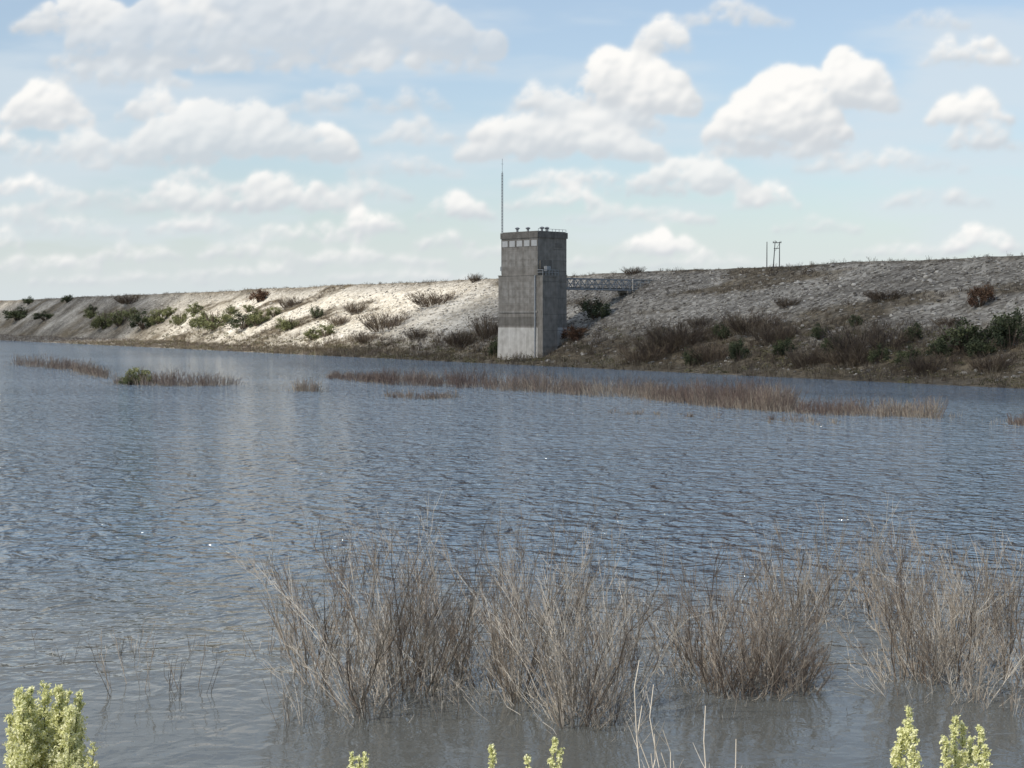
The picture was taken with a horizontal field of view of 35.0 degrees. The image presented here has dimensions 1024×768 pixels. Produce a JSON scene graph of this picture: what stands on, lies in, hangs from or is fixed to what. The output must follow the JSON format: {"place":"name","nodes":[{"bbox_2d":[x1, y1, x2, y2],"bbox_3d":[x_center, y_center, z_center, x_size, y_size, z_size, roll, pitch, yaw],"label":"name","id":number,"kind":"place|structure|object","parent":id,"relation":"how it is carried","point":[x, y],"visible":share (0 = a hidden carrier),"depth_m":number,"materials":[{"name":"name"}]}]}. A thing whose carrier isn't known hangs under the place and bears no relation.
{"place":"outdoors","nodes":[
{"label":"outdoors","id":0,"kind":"place"},
{"bbox_2d":[0,340,1023,767],"bbox_3d":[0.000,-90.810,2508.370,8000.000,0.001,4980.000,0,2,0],"label":"lake water","id":1,"kind":"structure","parent":0,"point":[124,508],"depth_m":60.91,"materials":[{"name":"liquid"}]},
{"bbox_2d":[4,352,123,379],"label":"flooded brush strip","id":2,"kind":"object","parent":1,"relation":"on","point":[96,371],"visible":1,"depth_m":262.82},
{"bbox_2d":[118,372,139,384],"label":"juniper shrub","id":3,"kind":"object","parent":1,"relation":"in","point":[126,380],"visible":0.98,"depth_m":199.99,"materials":[{"name":"green plant"}]},
{"bbox_2d":[125,366,153,382],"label":"creosote shrub","id":4,"kind":"object","parent":1,"relation":"in","point":[135,370],"visible":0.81,"depth_m":201.80,"materials":[{"name":"green plant"}]},
{"bbox_2d":[81,627,203,696],"bbox_3d":[-7.849,6.028,35.018,2.327,1.797,2.038,0,2,0],"label":"willow sapling","id":5,"kind":"object","parent":1,"relation":"on","point":[102,672],"visible":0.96,"depth_m":35.12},
{"bbox_2d":[105,368,246,387],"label":"flooded brush strip","id":6,"kind":"object","parent":1,"relation":"on","point":[172,380],"visible":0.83,"depth_m":200.03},
{"bbox_2d":[162,634,224,694],"bbox_3d":[-7.005,6.243,35.011,1.306,1.367,1.522,-1,3,-27],"label":"willow sapling","id":7,"kind":"object","parent":1,"relation":"on","point":[179,688],"visible":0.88,"depth_m":34.81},
{"bbox_2d":[0,333,389,356],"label":"beach reeds","id":8,"kind":"object","parent":1,"relation":"in","point":[69,338],"visible":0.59,"depth_m":503.68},
{"bbox_2d":[240,600,330,658],"bbox_3d":[-5.365,5.966,39.094,2.076,1.599,2.542,0,2,0],"label":"willow sapling","id":9,"kind":"object","parent":1,"relation":"on","point":[287,632],"visible":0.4,"depth_m":39.01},
{"bbox_2d":[261,653,334,728],"bbox_3d":[-4.216,6.187,32.258,1.156,1.696,1.730,1,2,16],"label":"willow sapling","id":10,"kind":"object","parent":1,"relation":"on","point":[285,702],"visible":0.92,"depth_m":32.30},
{"bbox_2d":[281,375,328,392],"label":"flooded brush strip","id":11,"kind":"object","parent":1,"relation":"on","point":[305,386],"visible":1,"depth_m":182.64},
{"bbox_2d":[226,517,390,685],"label":"willow shrub","id":12,"kind":"object","parent":1,"relation":"in","point":[284,639],"visible":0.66,"depth_m":36.09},
{"bbox_2d":[214,482,525,716],"bbox_3d":[-2.998,4.480,34.428,5.258,4.936,6.465,1,2,25],"label":"willow shrub","id":13,"kind":"object","parent":1,"relation":"in","point":[377,653],"visible":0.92,"depth_m":34.29,"materials":[{"name":"plant"}]},
{"bbox_2d":[287,671,484,726],"bbox_3d":[-2.591,6.495,33.745,3.671,0.963,3.783,1,3,28],"label":"willow sapling","id":14,"kind":"object","parent":1,"relation":"on","point":[404,708],"visible":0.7,"depth_m":33.10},
{"bbox_2d":[316,579,460,728],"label":"willow shrub","id":15,"kind":"object","parent":1,"relation":"in","point":[363,691],"visible":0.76,"depth_m":32.65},
{"bbox_2d":[361,385,462,400],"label":"flooded brush strip","id":16,"kind":"object","parent":1,"relation":"on","point":[431,396],"visible":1,"depth_m":166.56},
{"bbox_2d":[316,492,511,694],"bbox_3d":[-2.147,4.662,36.921,4.221,4.376,5.281,-2,3,-39],"label":"willow shrub","id":17,"kind":"object","parent":1,"relation":"in","point":[419,621],"visible":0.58,"depth_m":36.38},
{"bbox_2d":[337,482,533,700],"bbox_3d":[-1.866,4.553,34.997,4.187,4.746,6.128,0,2,-8],"label":"willow shrub","id":18,"kind":"object","parent":1,"relation":"in","point":[469,646],"visible":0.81,"depth_m":35.21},
{"bbox_2d":[412,668,499,715],"bbox_3d":[-1.043,6.458,33.598,1.762,1.050,1.772,-2,3,-42],"label":"willow sapling","id":19,"kind":"object","parent":1,"relation":"on","point":[454,694],"visible":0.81,"depth_m":33.77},
{"bbox_2d":[436,555,533,670],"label":"willow shrub","id":20,"kind":"object","parent":1,"relation":"on","point":[473,616],"visible":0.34,"depth_m":37.89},
{"bbox_2d":[396,522,632,708],"bbox_3d":[-0.119,4.894,34.854,4.005,4.075,4.488,-1,3,-29],"label":"willow shrub","id":21,"kind":"object","parent":1,"relation":"in","point":[499,658],"visible":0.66,"depth_m":34.75,"materials":[{"name":"plant"}]},
{"bbox_2d":[497,171,567,359],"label":"intake tower","id":22,"kind":"structure","parent":1,"relation":"in","point":[532,296],"depth_m":300.36,"materials":[{"name":"concrete"}]},
{"bbox_2d":[411,486,672,729],"bbox_3d":[0.570,4.544,33.749,4.402,4.862,8.318,-1,2,-16],"label":"willow shrub","id":23,"kind":"object","parent":1,"relation":"in","point":[519,630],"visible":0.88,"depth_m":33.27,"materials":[{"name":"plant"}]},
{"bbox_2d":[318,364,820,414],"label":"flooded brush strip","id":24,"kind":"object","parent":1,"relation":"on","point":[758,398],"visible":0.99,"depth_m":171.65,"materials":[{"name":"plant"}]},
{"bbox_2d":[497,498,677,704],"bbox_3d":[1.710,4.601,35.819,4.135,4.586,4.986,0,2,0],"label":"willow shrub","id":25,"kind":"object","parent":1,"relation":"in","point":[573,601],"visible":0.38,"depth_m":36.34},
{"bbox_2d":[507,541,714,741],"bbox_3d":[1.633,5.033,32.550,3.534,3.978,4.379,-1,2,-24],"label":"willow shrub","id":26,"kind":"object","parent":1,"relation":"in","point":[607,680],"visible":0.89,"depth_m":32.34,"materials":[{"name":"plant"}]},
{"bbox_2d":[574,523,692,689],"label":"willow shrub","id":27,"kind":"object","parent":1,"relation":"in","point":[658,639],"visible":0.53,"depth_m":35.92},
{"bbox_2d":[614,572,725,678],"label":"willow shrub","id":28,"kind":"object","parent":1,"relation":"in","point":[669,624],"visible":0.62,"depth_m":36.90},
{"bbox_2d":[641,534,776,669],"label":"willow shrub","id":29,"kind":"object","parent":1,"relation":"in","point":[723,613],"visible":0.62,"depth_m":37.77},
{"bbox_2d":[608,408,857,426],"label":"flooded brush strip","id":30,"kind":"object","parent":1,"relation":"on","point":[769,417],"visible":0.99,"depth_m":129.79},
{"bbox_2d":[644,515,866,705],"bbox_3d":[5.199,4.835,35.547,5.019,4.138,4.787,1,2,23],"label":"willow shrub","id":31,"kind":"object","parent":1,"relation":"on","point":[696,617],"visible":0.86,"depth_m":35.02,"materials":[{"name":"plant"}]},
{"bbox_2d":[678,598,841,701],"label":"willow shrub","id":32,"kind":"object","parent":1,"relation":"in","point":[805,673],"visible":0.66,"depth_m":35.18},
{"bbox_2d":[704,556,842,701],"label":"willow shrub","id":33,"kind":"object","parent":1,"relation":"in","point":[772,650],"visible":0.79,"depth_m":35.45,"materials":[{"name":"plant"}]},
{"bbox_2d":[729,514,837,631],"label":"willow shrub","id":34,"kind":"object","parent":1,"relation":"in","point":[757,579],"visible":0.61,"depth_m":43.72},
{"bbox_2d":[730,507,868,639],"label":"willow shrub","id":35,"kind":"object","parent":1,"relation":"in","point":[792,601],"visible":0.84,"depth_m":42.57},
{"bbox_2d":[772,492,911,633],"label":"willow shrub","id":36,"kind":"object","parent":1,"relation":"in","point":[861,573],"visible":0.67,"depth_m":44.86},
{"bbox_2d":[779,391,961,419],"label":"flooded brush strip","id":37,"kind":"object","parent":1,"relation":"on","point":[852,409],"visible":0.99,"depth_m":136.07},
{"bbox_2d":[819,530,1023,714],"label":"willow shrub","id":38,"kind":"object","parent":1,"relation":"in","point":[942,642],"visible":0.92,"depth_m":35.49,"materials":[{"name":"plant"}]},
{"bbox_2d":[856,518,990,690],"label":"willow shrub","id":39,"kind":"object","parent":1,"relation":"in","point":[929,645],"visible":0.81,"depth_m":36.63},
{"bbox_2d":[833,497,1023,653],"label":"willow shrub","id":40,"kind":"object","parent":1,"relation":"in","point":[900,579],"visible":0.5,"depth_m":41.51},
{"bbox_2d":[868,524,1023,701],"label":"willow shrub","id":41,"kind":"object","parent":1,"relation":"in","point":[999,621],"visible":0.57,"depth_m":37.19,"materials":[{"name":"plant"}]},
{"bbox_2d":[899,516,1023,683],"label":"willow shrub","id":42,"kind":"object","parent":1,"relation":"in","point":[997,641],"visible":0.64,"depth_m":36.38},
{"bbox_2d":[977,671,1023,716],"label":"willow sapling","id":43,"kind":"object","parent":1,"relation":"in","point":[1003,698],"visible":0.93,"depth_m":33.23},
{"bbox_2d":[982,410,1023,426],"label":"flooded brush strip","id":44,"kind":"object","parent":1,"relation":"on","point":[1019,421],"visible":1,"depth_m":124.30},
{"bbox_2d":[0,0,1023,299],"bbox_3d":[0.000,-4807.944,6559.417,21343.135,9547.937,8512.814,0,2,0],"label":"sky","id":45,"kind":"structure","parent":0,"point":[104,94],"depth_m":10696.01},
{"bbox_2d":[0,255,1023,388],"bbox_3d":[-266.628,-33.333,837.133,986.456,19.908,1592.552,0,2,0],"label":"earth dam embankment","id":46,"kind":"structure","parent":0,"point":[68,319],"depth_m":302.85,"materials":[{"name":"stone"}]},
{"bbox_2d":[2,305,28,320],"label":"juniper shrub","id":47,"kind":"object","parent":46,"relation":"on","point":[16,315],"visible":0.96,"depth_m":755.91,"materials":[{"name":"green plant"}]},
{"bbox_2d":[89,309,113,329],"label":"creosote shrub","id":48,"kind":"object","parent":46,"relation":"on","point":[99,320],"visible":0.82,"depth_m":618.24,"materials":[{"name":"green plant"}]},
{"bbox_2d":[105,309,129,326],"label":"creosote shrub","id":49,"kind":"object","parent":46,"relation":"on","point":[118,320],"visible":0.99,"depth_m":605.27,"materials":[{"name":"green plant"}]},
{"bbox_2d":[110,293,139,303],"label":"bare mesquite shrub","id":50,"kind":"object","parent":46,"relation":"on","point":[129,300],"visible":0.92,"depth_m":633.61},
{"bbox_2d":[127,309,155,329],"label":"juniper shrub","id":51,"kind":"object","parent":46,"relation":"on","point":[137,318],"visible":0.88,"depth_m":574.40,"materials":[{"name":"green plant"}]},
{"bbox_2d":[147,308,169,323],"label":"creosote shrub","id":52,"kind":"object","parent":46,"relation":"on","point":[157,319],"visible":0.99,"depth_m":569.20,"materials":[{"name":"green plant"}]},
{"bbox_2d":[169,309,187,325],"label":"creosote shrub","id":53,"kind":"object","parent":46,"relation":"on","point":[181,319],"visible":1,"depth_m":547.82,"materials":[{"name":"green plant"}]},
{"bbox_2d":[186,308,215,326],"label":"creosote shrub","id":54,"kind":"object","parent":46,"relation":"on","point":[196,317],"visible":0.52,"depth_m":517.85,"materials":[{"name":"green plant"}]},
{"bbox_2d":[190,310,234,330],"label":"creosote shrub","id":55,"kind":"object","parent":46,"relation":"on","point":[212,323],"visible":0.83,"depth_m":497.90,"materials":[{"name":"green plant"}]},
{"bbox_2d":[224,311,254,329],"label":"juniper shrub","id":56,"kind":"object","parent":46,"relation":"on","point":[238,320],"visible":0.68,"depth_m":472.23,"materials":[{"name":"green plant"}]},
{"bbox_2d":[243,307,270,325],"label":"creosote shrub","id":57,"kind":"object","parent":46,"relation":"on","point":[257,318],"visible":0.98,"depth_m":467.84,"materials":[{"name":"green plant"}]},
{"bbox_2d":[247,287,268,302],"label":"rust brown shrub","id":58,"kind":"object","parent":46,"relation":"on","point":[259,295],"visible":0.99,"depth_m":507.89,"materials":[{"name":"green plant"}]},
{"bbox_2d":[275,314,299,330],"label":"creosote shrub","id":59,"kind":"object","parent":46,"relation":"on","point":[285,325],"visible":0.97,"depth_m":438.69,"materials":[{"name":"green plant"}]},
{"bbox_2d":[277,296,304,307],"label":"bare mesquite shrub","id":60,"kind":"object","parent":46,"relation":"on","point":[290,301],"visible":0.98,"depth_m":473.00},
{"bbox_2d":[317,323,336,336],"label":"creosote shrub","id":61,"kind":"object","parent":46,"relation":"on","point":[328,329],"visible":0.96,"depth_m":400.93,"materials":[{"name":"green plant"}]},
{"bbox_2d":[324,314,353,325],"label":"bare mesquite shrub","id":62,"kind":"object","parent":46,"relation":"on","point":[343,320],"visible":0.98,"depth_m":411.32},
{"bbox_2d":[340,301,368,314],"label":"bare mesquite shrub","id":63,"kind":"object","parent":46,"relation":"on","point":[353,310],"visible":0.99,"depth_m":419.08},
{"bbox_2d":[352,331,382,343],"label":"bare mesquite shrub","id":64,"kind":"object","parent":46,"relation":"on","point":[360,338],"visible":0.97,"depth_m":370.09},
{"bbox_2d":[357,310,417,331],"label":"bare mesquite shrub","id":65,"kind":"object","parent":46,"relation":"on","point":[387,323],"visible":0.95,"depth_m":375.97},
{"bbox_2d":[402,326,433,339],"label":"bare mesquite shrub","id":66,"kind":"object","parent":46,"relation":"on","point":[414,331],"visible":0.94,"depth_m":351.42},
{"bbox_2d":[406,289,467,306],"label":"bare mesquite shrub","id":67,"kind":"object","parent":46,"relation":"on","point":[422,301],"visible":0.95,"depth_m":384.60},
{"bbox_2d":[437,329,477,347],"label":"bare mesquite shrub","id":68,"kind":"object","parent":46,"relation":"on","point":[455,338],"visible":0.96,"depth_m":328.43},
{"bbox_2d":[466,312,497,340],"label":"bare mesquite shrub","id":69,"kind":"object","parent":46,"relation":"on","point":[486,331],"visible":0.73,"depth_m":326.94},
{"bbox_2d":[38,252,1022,300],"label":"crest grass","id":70,"kind":"structure","parent":46,"relation":"on","point":[810,265],"depth_m":337.51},
{"bbox_2d":[66,257,1023,382],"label":"riprap rocks","id":71,"kind":"object","parent":46,"relation":"on","point":[922,273],"visible":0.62,"depth_m":288.79,"materials":[{"name":"stone"}]},
{"bbox_2d":[67,316,1023,388],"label":"shoreline brush","id":72,"kind":"object","parent":46,"relation":"on","point":[413,353],"visible":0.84,"depth_m":275.88,"materials":[{"name":"plant"}]},
{"bbox_2d":[560,323,587,341],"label":"rust brown shrub","id":73,"kind":"object","parent":46,"relation":"on","point":[573,333],"visible":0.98,"depth_m":300.13,"materials":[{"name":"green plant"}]},
{"bbox_2d":[140,259,1023,364],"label":"slope brush","id":74,"kind":"object","parent":46,"relation":"on","point":[689,290],"visible":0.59,"depth_m":284.92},
{"bbox_2d":[577,295,611,319],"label":"juniper shrub","id":75,"kind":"object","parent":46,"relation":"on","point":[592,310],"visible":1,"depth_m":310.67,"materials":[{"name":"green plant"}]},
{"bbox_2d":[567,278,655,295],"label":"access footbridge","id":76,"kind":"object","parent":46,"relation":"on","point":[626,290],"visible":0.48,"depth_m":317.06,"materials":[{"name":"paint"}]},
{"bbox_2d":[616,342,668,363],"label":"bare mesquite shrub","id":77,"kind":"object","parent":46,"relation":"on","point":[630,354],"visible":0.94,"depth_m":264.63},
{"bbox_2d":[628,331,683,357],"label":"bare mesquite shrub","id":78,"kind":"object","parent":46,"relation":"on","point":[648,343],"visible":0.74,"depth_m":265.75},
{"bbox_2d":[631,317,720,350],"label":"bare mesquite shrub","id":79,"kind":"object","parent":46,"relation":"on","point":[682,333],"visible":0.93,"depth_m":265.83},
{"bbox_2d":[682,347,702,366],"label":"juniper shrub","id":80,"kind":"object","parent":46,"relation":"on","point":[689,359],"visible":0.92,"depth_m":253.23,"materials":[{"name":"green plant"}]},
{"bbox_2d":[680,340,729,363],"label":"bare mesquite shrub","id":81,"kind":"object","parent":46,"relation":"on","point":[705,355],"visible":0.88,"depth_m":252.07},
{"bbox_2d":[710,321,729,338],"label":"juniper shrub","id":82,"kind":"object","parent":46,"relation":"on","point":[722,333],"visible":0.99,"depth_m":264.00,"materials":[{"name":"green plant"}]},
{"bbox_2d":[726,337,750,360],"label":"juniper shrub","id":83,"kind":"object","parent":46,"relation":"on","point":[735,348],"visible":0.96,"depth_m":247.55,"materials":[{"name":"green plant"}]},
{"bbox_2d":[714,308,787,334],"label":"bare mesquite shrub","id":84,"kind":"object","parent":46,"relation":"on","point":[733,323],"visible":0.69,"depth_m":260.03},
{"bbox_2d":[744,319,808,345],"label":"bare mesquite shrub","id":85,"kind":"object","parent":46,"relation":"on","point":[778,331],"visible":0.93,"depth_m":249.87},
{"bbox_2d":[770,338,797,356],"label":"juniper shrub","id":86,"kind":"object","parent":46,"relation":"on","point":[779,346],"visible":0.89,"depth_m":242.05,"materials":[{"name":"green plant"}]},
{"bbox_2d":[769,296,802,307],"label":"bare mesquite shrub","id":87,"kind":"object","parent":46,"relation":"on","point":[782,303],"visible":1,"depth_m":267.70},
{"bbox_2d":[785,344,838,367],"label":"bare mesquite shrub","id":88,"kind":"object","parent":46,"relation":"on","point":[810,358],"visible":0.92,"depth_m":231.09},
{"bbox_2d":[810,322,827,339],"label":"juniper shrub","id":89,"kind":"object","parent":46,"relation":"on","point":[817,334],"visible":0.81,"depth_m":243.33,"materials":[{"name":"green plant"}]},
{"bbox_2d":[815,342,876,367],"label":"bare mesquite shrub","id":90,"kind":"object","parent":46,"relation":"on","point":[842,359],"visible":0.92,"depth_m":225.01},
{"bbox_2d":[818,317,921,355],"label":"bare mesquite shrub","id":91,"kind":"object","parent":46,"relation":"on","point":[872,334],"visible":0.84,"depth_m":226.86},
{"bbox_2d":[866,343,891,363],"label":"juniper shrub","id":92,"kind":"object","parent":46,"relation":"on","point":[874,355],"visible":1,"depth_m":222.10,"materials":[{"name":"green plant"}]},
{"bbox_2d":[856,289,907,299],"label":"bare mesquite shrub","id":93,"kind":"object","parent":46,"relation":"on","point":[875,296],"visible":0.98,"depth_m":251.15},
{"bbox_2d":[893,343,920,365],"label":"juniper shrub","id":94,"kind":"object","parent":46,"relation":"on","point":[904,354],"visible":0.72,"depth_m":216.79,"materials":[{"name":"green plant"}]},
{"bbox_2d":[903,319,923,341],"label":"juniper shrub","id":95,"kind":"object","parent":46,"relation":"on","point":[916,327],"visible":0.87,"depth_m":225.98,"materials":[{"name":"green plant"}]},
{"bbox_2d":[898,352,957,374],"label":"bare mesquite shrub","id":96,"kind":"object","parent":46,"relation":"on","point":[918,365],"visible":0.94,"depth_m":210.62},
{"bbox_2d":[923,339,953,358],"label":"juniper shrub","id":97,"kind":"object","parent":46,"relation":"on","point":[940,347],"visible":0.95,"depth_m":215.22,"materials":[{"name":"green plant"}]},
{"bbox_2d":[924,316,961,326],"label":"bare mesquite shrub","id":98,"kind":"object","parent":46,"relation":"on","point":[942,322],"visible":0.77,"depth_m":227.63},
{"bbox_2d":[930,316,993,349],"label":"juniper shrub","id":99,"kind":"object","parent":46,"relation":"on","point":[959,337],"visible":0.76,"depth_m":213.67,"materials":[{"name":"green plant"}]},
{"bbox_2d":[963,337,997,357],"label":"juniper shrub","id":100,"kind":"object","parent":46,"relation":"on","point":[977,346],"visible":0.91,"depth_m":209.12,"materials":[{"name":"green plant"}]},
{"bbox_2d":[966,282,995,307],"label":"rust brown shrub","id":101,"kind":"object","parent":46,"relation":"on","point":[984,293],"visible":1,"depth_m":231.96,"materials":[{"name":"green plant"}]},
{"bbox_2d":[963,352,1018,372],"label":"bare mesquite shrub","id":102,"kind":"object","parent":46,"relation":"on","point":[987,363],"visible":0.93,"depth_m":202.18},
{"bbox_2d":[984,303,1023,351],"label":"juniper shrub","id":103,"kind":"object","parent":46,"relation":"on","point":[1003,332],"visible":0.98,"depth_m":208.62,"materials":[{"name":"green plant"}]},
{"bbox_3d":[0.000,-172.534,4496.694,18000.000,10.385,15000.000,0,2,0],"label":"ground","id":104,"kind":"structure","parent":0,"visible":0},
{"bbox_2d":[2,680,99,767],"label":"rabbitbrush","id":105,"kind":"object","parent":104,"relation":"on","point":[63,746],"visible":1,"depth_m":6.53,"materials":[{"name":"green plant"}]},
{"bbox_2d":[347,751,369,767],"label":"rabbitbrush","id":106,"kind":"object","parent":104,"relation":"on","point":[365,760],"visible":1,"depth_m":6.62,"materials":[{"name":"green plant"}]},
{"bbox_2d":[488,737,564,767],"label":"rabbitbrush","id":107,"kind":"object","parent":104,"relation":"on","point":[527,758],"visible":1,"depth_m":6.58,"materials":[{"name":"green plant"}]},
{"bbox_2d":[626,660,682,767],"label":"dead weed stalk","id":108,"kind":"object","parent":104,"relation":"on","point":[637,732],"visible":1,"depth_m":10.10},
{"bbox_2d":[647,684,673,767],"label":"dead weed stalk","id":109,"kind":"object","parent":104,"relation":"on","point":[659,735],"visible":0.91,"depth_m":10.62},
{"bbox_2d":[889,705,922,767],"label":"rabbitbrush","id":110,"kind":"object","parent":104,"relation":"on","point":[907,734],"visible":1,"depth_m":6.57,"materials":[{"name":"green plant"}]},
{"bbox_2d":[939,715,992,767],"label":"rabbitbrush","id":111,"kind":"object","parent":104,"relation":"on","point":[972,754],"visible":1,"depth_m":6.58,"materials":[{"name":"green plant"}]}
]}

